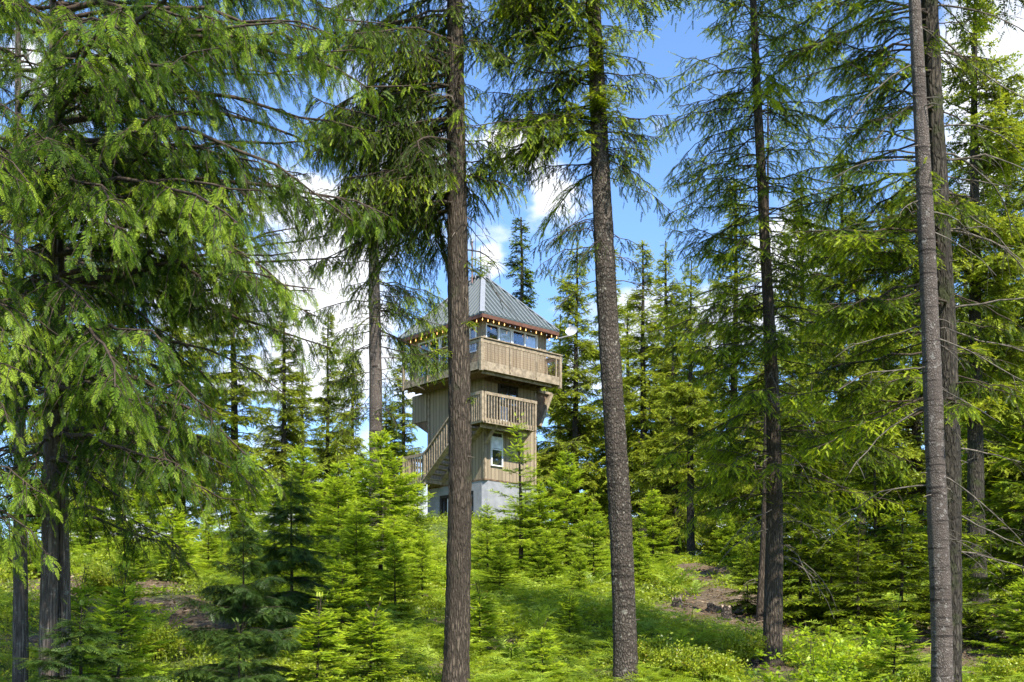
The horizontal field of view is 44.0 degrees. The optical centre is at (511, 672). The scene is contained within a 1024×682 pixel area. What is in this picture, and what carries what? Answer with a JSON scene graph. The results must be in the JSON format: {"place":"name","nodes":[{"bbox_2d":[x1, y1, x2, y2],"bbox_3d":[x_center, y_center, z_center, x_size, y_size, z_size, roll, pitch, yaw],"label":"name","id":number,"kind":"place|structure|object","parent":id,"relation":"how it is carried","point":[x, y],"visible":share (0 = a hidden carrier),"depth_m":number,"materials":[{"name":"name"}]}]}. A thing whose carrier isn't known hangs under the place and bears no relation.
{"place":"outdoors","nodes":[
{"label":"outdoors","id":0,"kind":"place"},
{"bbox_2d":[0,518,1023,681],"bbox_3d":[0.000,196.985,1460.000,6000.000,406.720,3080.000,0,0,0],"label":"ground","id":1,"kind":"structure","parent":0,"point":[195,622],"depth_m":25.09,"materials":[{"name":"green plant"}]},
{"bbox_2d":[0,0,75,586],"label":"cedar tree","id":2,"kind":"object","parent":1,"relation":"on","point":[8,7],"visible":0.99,"depth_m":11.94,"materials":[{"name":"green plant"}]},
{"bbox_2d":[0,477,85,578],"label":"young fir","id":3,"kind":"object","parent":1,"relation":"on","point":[35,529],"visible":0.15,"depth_m":29.71,"materials":[{"name":"green plant"}]},
{"bbox_2d":[0,229,130,536],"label":"fir tree","id":4,"kind":"object","parent":1,"relation":"on","point":[37,438],"visible":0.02,"depth_m":47.48,"materials":[{"name":"green plant"}]},
{"bbox_2d":[25,556,124,681],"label":"sapling","id":5,"kind":"object","parent":1,"relation":"on","point":[81,595],"visible":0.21,"depth_m":17.88,"materials":[{"name":"green plant"}]},
{"bbox_2d":[6,599,172,681],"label":"young cedar","id":6,"kind":"object","parent":1,"relation":"on","point":[68,655],"visible":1,"depth_m":13.03,"materials":[{"name":"green plant"}]},
{"bbox_2d":[69,465,123,555],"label":"young fir","id":7,"kind":"object","parent":1,"relation":"on","point":[91,542],"visible":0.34,"depth_m":35.87,"materials":[{"name":"green plant"}]},
{"bbox_2d":[71,557,143,597],"bbox_3d":[-8.626,-1.989,27.065,1.183,1.018,1.412,0,0,45],"label":"huckleberry bush","id":8,"kind":"object","parent":1,"relation":"on","point":[97,576],"visible":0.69,"depth_m":26.70,"materials":[{"name":"green plant"}]},
{"bbox_2d":[0,0,247,681],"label":"cedar tree","id":9,"kind":"object","parent":1,"relation":"on","point":[20,631],"visible":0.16,"depth_m":17.61,"materials":[{"name":"green plant"}]},
{"bbox_2d":[71,558,182,681],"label":"sapling","id":10,"kind":"object","parent":1,"relation":"on","point":[105,617],"visible":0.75,"depth_m":15.95,"materials":[{"name":"green plant"}]},
{"bbox_2d":[103,525,176,623],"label":"sapling","id":11,"kind":"object","parent":1,"relation":"on","point":[138,577],"visible":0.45,"depth_m":23.94,"materials":[{"name":"green plant"}]},
{"bbox_2d":[99,467,180,548],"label":"young fir","id":12,"kind":"object","parent":1,"relation":"on","point":[138,517],"visible":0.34,"depth_m":37.77,"materials":[{"name":"green plant"}]},
{"bbox_2d":[126,619,190,660],"bbox_3d":[-6.093,-0.527,21.984,1.195,0.823,1.062,0,0,-6],"label":"huckleberry bush","id":13,"kind":"object","parent":1,"relation":"on","point":[162,632],"visible":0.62,"depth_m":21.83,"materials":[{"name":"green plant"}]},
{"bbox_2d":[135,495,207,579],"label":"sapling","id":14,"kind":"object","parent":1,"relation":"on","point":[179,529],"visible":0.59,"depth_m":29.91,"materials":[{"name":"green plant"}]},
{"bbox_2d":[115,292,244,540],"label":"fir tree","id":15,"kind":"object","parent":1,"relation":"on","point":[183,497],"visible":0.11,"depth_m":49.54,"materials":[{"name":"green plant"}]},
{"bbox_2d":[0,0,363,521],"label":"cedar tree","id":16,"kind":"object","parent":1,"relation":"on","point":[269,261],"visible":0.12,"depth_m":19.39,"materials":[{"name":"green plant"}]},
{"bbox_2d":[187,500,231,575],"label":"young fir","id":17,"kind":"object","parent":1,"relation":"on","point":[210,544],"visible":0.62,"depth_m":31.94,"materials":[{"name":"green plant"}]},
{"bbox_2d":[0,0,426,681],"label":"cedar tree","id":18,"kind":"object","parent":1,"relation":"on","point":[128,32],"visible":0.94,"depth_m":13.58,"materials":[{"name":"green plant"}]},
{"bbox_2d":[174,231,281,541],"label":"fir tree","id":19,"kind":"object","parent":1,"relation":"on","point":[235,418],"visible":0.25,"depth_m":57.98,"materials":[{"name":"green plant"}]},
{"bbox_2d":[166,503,311,681],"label":"young cedar","id":20,"kind":"object","parent":1,"relation":"on","point":[250,601],"visible":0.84,"depth_m":18.37,"materials":[{"name":"green plant"}]},
{"bbox_2d":[190,617,288,681],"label":"young cedar","id":21,"kind":"object","parent":1,"relation":"on","point":[232,639],"visible":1,"depth_m":14.44,"materials":[{"name":"green plant"}]},
{"bbox_2d":[215,448,278,556],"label":"young fir","id":22,"kind":"object","parent":1,"relation":"on","point":[256,461],"visible":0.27,"depth_m":37.78,"materials":[{"name":"green plant"}]},
{"bbox_2d":[231,473,319,582],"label":"young fir","id":23,"kind":"object","parent":1,"relation":"on","point":[270,503],"visible":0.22,"depth_m":29.86,"materials":[{"name":"green plant"}]},
{"bbox_2d":[241,283,322,531],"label":"fir tree","id":24,"kind":"object","parent":1,"relation":"on","point":[274,456],"visible":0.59,"depth_m":51.93,"materials":[{"name":"green plant"}]},
{"bbox_2d":[209,461,371,651],"bbox_3d":[-4.199,-2.180,23.805,3.344,3.627,3.383,0,0,-19],"label":"young cedar","id":25,"kind":"object","parent":1,"relation":"on","point":[292,599],"visible":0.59,"depth_m":23.67,"materials":[{"name":"green plant"}]},
{"bbox_2d":[246,434,354,568],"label":"young fir","id":26,"kind":"object","parent":1,"relation":"on","point":[305,454],"visible":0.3,"depth_m":33.81,"materials":[{"name":"green plant"}]},
{"bbox_2d":[277,361,325,534],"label":"fir tree","id":27,"kind":"object","parent":1,"relation":"on","point":[309,415],"visible":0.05,"depth_m":79.89,"materials":[{"name":"green plant"}]},
{"bbox_2d":[277,592,365,681],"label":"sapling","id":28,"kind":"object","parent":1,"relation":"on","point":[327,658],"visible":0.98,"depth_m":18.88,"materials":[{"name":"green plant"}]},
{"bbox_2d":[284,451,380,592],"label":"young fir","id":29,"kind":"object","parent":1,"relation":"on","point":[338,487],"visible":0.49,"depth_m":28.88,"materials":[{"name":"green plant"}]},
{"bbox_2d":[307,311,365,534],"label":"fir tree","id":30,"kind":"object","parent":1,"relation":"on","point":[322,411],"visible":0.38,"depth_m":63.96,"materials":[{"name":"green plant"}]},
{"bbox_2d":[308,328,368,532],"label":"fir tree","id":31,"kind":"object","parent":1,"relation":"on","point":[357,370],"visible":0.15,"depth_m":67.70,"materials":[{"name":"green plant"}]},
{"bbox_2d":[287,551,401,661],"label":"young fir","id":32,"kind":"object","parent":1,"relation":"on","point":[342,594],"visible":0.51,"depth_m":21.89,"materials":[{"name":"green plant"}]},
{"bbox_2d":[305,504,404,610],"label":"young fir","id":33,"kind":"object","parent":1,"relation":"on","point":[360,547],"visible":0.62,"depth_m":26.82,"materials":[{"name":"green plant"}]},
{"bbox_2d":[281,0,447,566],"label":"fir tree","id":34,"kind":"object","parent":1,"relation":"on","point":[375,385],"visible":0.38,"depth_m":35.96,"materials":[{"name":"green plant"}]},
{"bbox_2d":[322,597,413,681],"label":"sapling","id":35,"kind":"object","parent":1,"relation":"on","point":[373,631],"visible":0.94,"depth_m":19.90,"materials":[{"name":"green plant"}]},
{"bbox_2d":[309,416,445,584],"bbox_3d":[-2.909,-4.052,30.820,4.062,4.448,4.034,0,0,-11],"label":"young fir","id":36,"kind":"object","parent":1,"relation":"on","point":[380,532],"visible":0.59,"depth_m":30.74,"materials":[{"name":"green plant"}]},
{"bbox_2d":[361,538,430,623],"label":"young fir","id":37,"kind":"object","parent":1,"relation":"on","point":[391,565],"visible":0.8,"depth_m":25.92,"materials":[{"name":"green plant"}]},
{"bbox_2d":[367,346,424,524],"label":"fir tree","id":38,"kind":"object","parent":1,"relation":"on","point":[403,423],"visible":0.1,"depth_m":69.94,"materials":[{"name":"green plant"}]},
{"bbox_2d":[382,387,413,516],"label":"fir tree","id":39,"kind":"object","parent":1,"relation":"on","point":[399,452],"visible":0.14,"depth_m":57.90,"materials":[{"name":"green plant"}]},
{"bbox_2d":[280,0,529,681],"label":"fir tree","id":40,"kind":"object","parent":1,"relation":"on","point":[411,164],"visible":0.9,"depth_m":18.84,"materials":[{"name":"green plant"}]},
{"bbox_2d":[397,477,442,563],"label":"young fir","id":41,"kind":"object","parent":1,"relation":"on","point":[417,513],"visible":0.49,"depth_m":37.90,"materials":[{"name":"green plant"}]},
{"bbox_2d":[396,524,445,600],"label":"young fir","id":42,"kind":"object","parent":1,"relation":"on","point":[423,561],"visible":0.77,"depth_m":28.95,"materials":[{"name":"green plant"}]},
{"bbox_2d":[383,265,562,523],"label":"lookout tower","id":43,"kind":"structure","parent":1,"relation":"on","point":[509,371],"depth_m":52.70,"materials":[{"name":"wood"}]},
{"bbox_2d":[433,576,525,657],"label":"sapling","id":44,"kind":"object","parent":1,"relation":"on","point":[482,609],"visible":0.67,"depth_m":22.95,"materials":[{"name":"green plant"}]},
{"bbox_2d":[471,499,522,580],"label":"young fir","id":45,"kind":"object","parent":1,"relation":"on","point":[483,525],"visible":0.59,"depth_m":33.88,"materials":[{"name":"green plant"}]},
{"bbox_2d":[471,541,532,597],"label":"young fir","id":46,"kind":"object","parent":1,"relation":"on","point":[501,565],"visible":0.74,"depth_m":29.93,"materials":[{"name":"green plant"}]},
{"bbox_2d":[0,510,1020,681],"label":"leafy groundcover","id":47,"kind":"object","parent":1,"relation":"on","point":[664,592],"visible":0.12,"depth_m":25.97,"materials":[{"name":"green plant"}]},
{"bbox_2d":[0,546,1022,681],"bbox_3d":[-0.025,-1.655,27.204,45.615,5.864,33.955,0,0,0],"label":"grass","id":48,"kind":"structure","parent":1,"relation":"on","point":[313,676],"depth_m":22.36,"materials":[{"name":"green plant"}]},
{"bbox_2d":[0,522,1023,681],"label":"bracken groundcover","id":49,"kind":"object","parent":1,"relation":"on","point":[551,590],"visible":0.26,"depth_m":23.51,"materials":[{"name":"green plant"}]},
{"bbox_2d":[480,474,564,557],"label":"young fir","id":50,"kind":"object","parent":1,"relation":"on","point":[526,503],"visible":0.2,"depth_m":40.90,"materials":[{"name":"green plant"}]},
{"bbox_2d":[502,217,547,521],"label":"fir tree","id":51,"kind":"object","parent":1,"relation":"on","point":[514,267],"visible":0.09,"depth_m":71.86,"materials":[{"name":"green plant"}]},
{"bbox_2d":[477,412,581,577],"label":"young fir","id":52,"kind":"object","parent":1,"relation":"on","point":[526,543],"visible":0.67,"depth_m":35.85,"materials":[{"name":"green plant"}]},
{"bbox_2d":[494,479,575,575],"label":"young fir","id":53,"kind":"object","parent":1,"relation":"on","point":[539,516],"visible":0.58,"depth_m":35.84,"materials":[{"name":"green plant"}]},
{"bbox_2d":[507,613,579,681],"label":"sapling","id":54,"kind":"object","parent":1,"relation":"on","point":[545,651],"visible":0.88,"depth_m":19.88,"materials":[{"name":"green plant"}]},
{"bbox_2d":[519,526,573,583],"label":"young fir","id":55,"kind":"object","parent":1,"relation":"on","point":[553,568],"visible":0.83,"depth_m":32.91,"materials":[{"name":"green plant"}]},
{"bbox_2d":[545,584,592,642],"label":"sapling","id":56,"kind":"object","parent":1,"relation":"on","point":[569,606],"visible":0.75,"depth_m":23.95,"materials":[{"name":"green plant"}]},
{"bbox_2d":[531,443,609,571],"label":"young fir","id":57,"kind":"object","parent":1,"relation":"on","point":[565,495],"visible":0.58,"depth_m":36.82,"materials":[{"name":"green plant"}]},
{"bbox_2d":[536,238,609,538],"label":"fir tree","id":58,"kind":"object","parent":1,"relation":"on","point":[579,430],"visible":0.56,"depth_m":59.85,"materials":[{"name":"green plant"}]},
{"bbox_2d":[450,0,696,681],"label":"fir tree","id":59,"kind":"object","parent":1,"relation":"on","point":[542,36],"visible":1,"depth_m":19.25,"materials":[{"name":"green plant"}]},
{"bbox_2d":[563,547,597,598],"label":"young fir","id":60,"kind":"object","parent":1,"relation":"on","point":[579,566],"visible":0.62,"depth_m":29.95,"materials":[{"name":"green plant"}]},
{"bbox_2d":[561,493,610,577],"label":"young fir","id":61,"kind":"object","parent":1,"relation":"on","point":[594,525],"visible":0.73,"depth_m":34.91,"materials":[{"name":"green plant"}]},
{"bbox_2d":[548,247,648,543],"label":"fir tree","id":62,"kind":"object","parent":1,"relation":"on","point":[597,368],"visible":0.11,"depth_m":66.13,"materials":[{"name":"green plant"}]},
{"bbox_2d":[581,301,646,530],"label":"fir tree","id":63,"kind":"object","parent":1,"relation":"on","point":[627,358],"visible":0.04,"depth_m":81.96,"materials":[{"name":"green plant"}]},
{"bbox_2d":[594,239,693,548],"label":"fir tree","id":64,"kind":"object","parent":1,"relation":"on","point":[634,380],"visible":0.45,"depth_m":57.87,"materials":[{"name":"green plant"}]},
{"bbox_2d":[633,527,658,581],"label":"young fir","id":65,"kind":"object","parent":1,"relation":"on","point":[640,548],"visible":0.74,"depth_m":33.92,"materials":[{"name":"green plant"}]},
{"bbox_2d":[632,484,691,569],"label":"young fir","id":66,"kind":"object","parent":1,"relation":"on","point":[653,519],"visible":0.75,"depth_m":37.87,"materials":[{"name":"green plant"}]},
{"bbox_2d":[637,632,688,673],"bbox_3d":[2.422,-0.252,21.581,1.150,0.892,1.295,0,0,-18],"label":"huckleberry bush","id":67,"kind":"object","parent":1,"relation":"on","point":[648,645],"visible":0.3,"depth_m":21.37,"materials":[{"name":"green plant"}]},
{"bbox_2d":[630,317,712,555],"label":"fir tree","id":68,"kind":"object","parent":1,"relation":"on","point":[667,492],"visible":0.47,"depth_m":51.91,"materials":[{"name":"green plant"}]},
{"bbox_2d":[628,241,728,556],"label":"fir tree","id":69,"kind":"object","parent":1,"relation":"on","point":[676,287],"visible":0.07,"depth_m":69.56,"materials":[{"name":"green plant"}]},
{"bbox_2d":[639,632,717,681],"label":"huckleberry bush","id":70,"kind":"object","parent":1,"relation":"on","point":[660,657],"visible":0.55,"depth_m":19.77,"materials":[{"name":"green plant"}]},
{"bbox_2d":[654,260,729,557],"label":"fir tree","id":71,"kind":"object","parent":1,"relation":"on","point":[683,395],"visible":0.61,"depth_m":45.90,"materials":[{"name":"green plant"}]},
{"bbox_2d":[664,650,751,681],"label":"huckleberry bush","id":72,"kind":"object","parent":1,"relation":"on","point":[716,663],"visible":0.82,"depth_m":18.78,"materials":[{"name":"green plant"}]},
{"bbox_2d":[701,512,747,566],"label":"young fir","id":73,"kind":"object","parent":1,"relation":"on","point":[723,543],"visible":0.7,"depth_m":39.85,"materials":[{"name":"green plant"}]},
{"bbox_2d":[681,181,794,560],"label":"fir tree","id":74,"kind":"object","parent":1,"relation":"on","point":[731,379],"visible":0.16,"depth_m":61.29,"materials":[{"name":"green plant"}]},
{"bbox_2d":[717,537,758,614],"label":"young hemlock","id":75,"kind":"object","parent":1,"relation":"on","point":[746,603],"visible":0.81,"depth_m":27.94,"materials":[{"name":"green plant"}]},
{"bbox_2d":[710,621,769,664],"bbox_3d":[3.865,-0.448,21.438,1.014,0.873,1.211,0,0,8],"label":"huckleberry bush","id":76,"kind":"object","parent":1,"relation":"on","point":[742,647],"visible":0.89,"depth_m":21.25,"materials":[{"name":"green plant"}]},
{"bbox_2d":[728,515,760,578],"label":"young fir","id":77,"kind":"object","parent":1,"relation":"on","point":[756,558],"visible":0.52,"depth_m":33.94,"materials":[{"name":"green plant"}]},
{"bbox_2d":[705,345,797,559],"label":"fir tree","id":78,"kind":"object","parent":1,"relation":"on","point":[751,511],"visible":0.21,"depth_m":43.79,"materials":[{"name":"green plant"}]},
{"bbox_2d":[713,99,812,622],"bbox_3d":[5.380,-6.411,26.538,1.911,11.355,2.542,0,0,28],"label":"fir tree","id":79,"kind":"object","parent":1,"relation":"on","point":[760,598],"visible":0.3,"depth_m":26.44,"materials":[{"name":"green plant"}]},
{"bbox_2d":[639,0,921,665],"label":"fir tree","id":80,"kind":"object","parent":1,"relation":"on","point":[772,471],"visible":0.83,"depth_m":21.39,"materials":[{"name":"green plant"}]},
{"bbox_2d":[726,178,856,562],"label":"fir tree","id":81,"kind":"object","parent":1,"relation":"on","point":[784,373],"visible":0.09,"depth_m":55.38,"materials":[{"name":"green plant"}]},
{"bbox_2d":[726,364,884,576],"bbox_3d":[8.743,-5.468,36.232,4.650,6.560,4.622,0,0,-28],"label":"fir","id":82,"kind":"object","parent":1,"relation":"on","point":[834,472],"visible":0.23,"depth_m":35.95,"materials":[{"name":"green plant"}]},
{"bbox_2d":[748,470,864,618],"bbox_3d":[6.360,-2.646,27.013,2.741,3.443,2.882,0,0,-17],"label":"young hemlock","id":83,"kind":"object","parent":1,"relation":"on","point":[801,548],"visible":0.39,"depth_m":26.94,"materials":[{"name":"green plant"}]},
{"bbox_2d":[781,303,855,543],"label":"fir tree","id":84,"kind":"object","parent":1,"relation":"on","point":[798,391],"visible":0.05,"depth_m":46.92,"materials":[{"name":"green plant"}]},
{"bbox_2d":[744,638,909,681],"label":"maple shrub","id":85,"kind":"object","parent":1,"relation":"on","point":[828,665],"visible":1,"depth_m":14.84,"materials":[{"name":"green plant"}]},
{"bbox_2d":[783,500,889,624],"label":"young hemlock","id":86,"kind":"object","parent":1,"relation":"on","point":[823,553],"visible":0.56,"depth_m":25.78,"materials":[{"name":"green plant"}]},
{"bbox_2d":[783,618,895,681],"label":"maple shrub","id":87,"kind":"object","parent":1,"relation":"on","point":[828,645],"visible":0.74,"depth_m":17.48,"materials":[{"name":"green plant"}]},
{"bbox_2d":[784,154,904,557],"bbox_3d":[9.825,-9.040,37.547,3.347,13.226,3.214,0,0,-16],"label":"fir tree","id":88,"kind":"object","parent":1,"relation":"on","point":[833,300],"visible":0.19,"depth_m":37.63,"materials":[{"name":"green plant"}]},
{"bbox_2d":[823,273,902,558],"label":"fir tree","id":89,"kind":"object","parent":1,"relation":"on","point":[882,403],"visible":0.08,"depth_m":45.80,"materials":[{"name":"green plant"}]},
{"bbox_2d":[809,518,917,641],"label":"young hemlock","id":90,"kind":"object","parent":1,"relation":"on","point":[858,604],"visible":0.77,"depth_m":24.40,"materials":[{"name":"green plant"}]},
{"bbox_2d":[806,391,929,591],"bbox_3d":[9.212,-4.545,32.791,3.918,5.617,3.726,0,0,35],"label":"fir","id":91,"kind":"object","parent":1,"relation":"on","point":[875,531],"visible":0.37,"depth_m":32.73,"materials":[{"name":"green plant"}]},
{"bbox_2d":[742,0,1023,681],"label":"fir tree","id":92,"kind":"object","parent":1,"relation":"on","point":[882,312],"visible":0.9,"depth_m":18.46,"materials":[{"name":"green plant"}]},
{"bbox_2d":[851,597,930,681],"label":"sapling","id":93,"kind":"object","parent":1,"relation":"on","point":[897,633],"visible":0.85,"depth_m":19.40,"materials":[{"name":"green plant"}]},
{"bbox_2d":[833,490,967,631],"bbox_3d":[7.721,-2.168,24.828,2.693,3.003,2.710,0,0,-9],"label":"young hemlock","id":94,"kind":"object","parent":1,"relation":"on","point":[912,607],"visible":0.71,"depth_m":24.86,"materials":[{"name":"green plant"}]},
{"bbox_2d":[849,147,966,565],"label":"fir tree","id":95,"kind":"object","parent":1,"relation":"on","point":[915,451],"visible":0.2,"depth_m":47.75,"materials":[{"name":"green plant"}]},
{"bbox_2d":[813,0,1023,681],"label":"fir tree","id":96,"kind":"object","parent":1,"relation":"on","point":[942,669],"visible":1,"depth_m":16.41,"materials":[{"name":"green plant"}]},
{"bbox_2d":[913,512,992,628],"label":"young hemlock","id":97,"kind":"object","parent":1,"relation":"on","point":[965,576],"visible":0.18,"depth_m":26.88,"materials":[{"name":"green plant"}]},
{"bbox_2d":[884,380,1023,585],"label":"young fir","id":98,"kind":"object","parent":1,"relation":"on","point":[994,567],"visible":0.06,"depth_m":33.55,"materials":[{"name":"green plant"}]},
{"bbox_2d":[901,0,1023,612],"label":"fir tree","id":99,"kind":"object","parent":1,"relation":"on","point":[976,289],"visible":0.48,"depth_m":28.75,"materials":[{"name":"green plant"}]},
{"bbox_2d":[923,400,1023,651],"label":"young hemlock","id":100,"kind":"object","parent":1,"relation":"on","point":[1016,555],"visible":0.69,"depth_m":23.97,"materials":[{"name":"green plant"}]},
{"bbox_2d":[953,87,1023,562],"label":"fir tree","id":101,"kind":"object","parent":1,"relation":"on","point":[1005,198],"visible":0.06,"depth_m":49.45,"materials":[{"name":"green plant"}]},
{"bbox_2d":[959,80,1023,583],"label":"fir tree","id":102,"kind":"object","parent":1,"relation":"on","point":[1005,444],"visible":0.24,"depth_m":32.62,"materials":[{"name":"green plant"}]},
{"bbox_2d":[962,569,1023,677],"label":"young fir","id":103,"kind":"object","parent":1,"relation":"on","point":[1017,622],"visible":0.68,"depth_m":21.01,"materials":[{"name":"green plant"}]},
{"bbox_2d":[983,647,1023,681],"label":"huckleberry bush","id":104,"kind":"object","parent":1,"relation":"on","point":[1003,667],"visible":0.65,"depth_m":19.78,"materials":[{"name":"green plant"}]},
{"bbox_2d":[0,0,1023,565],"label":"sky","id":105,"kind":"structure","parent":0,"point":[627,224],"materials":[{"name":"blue"}]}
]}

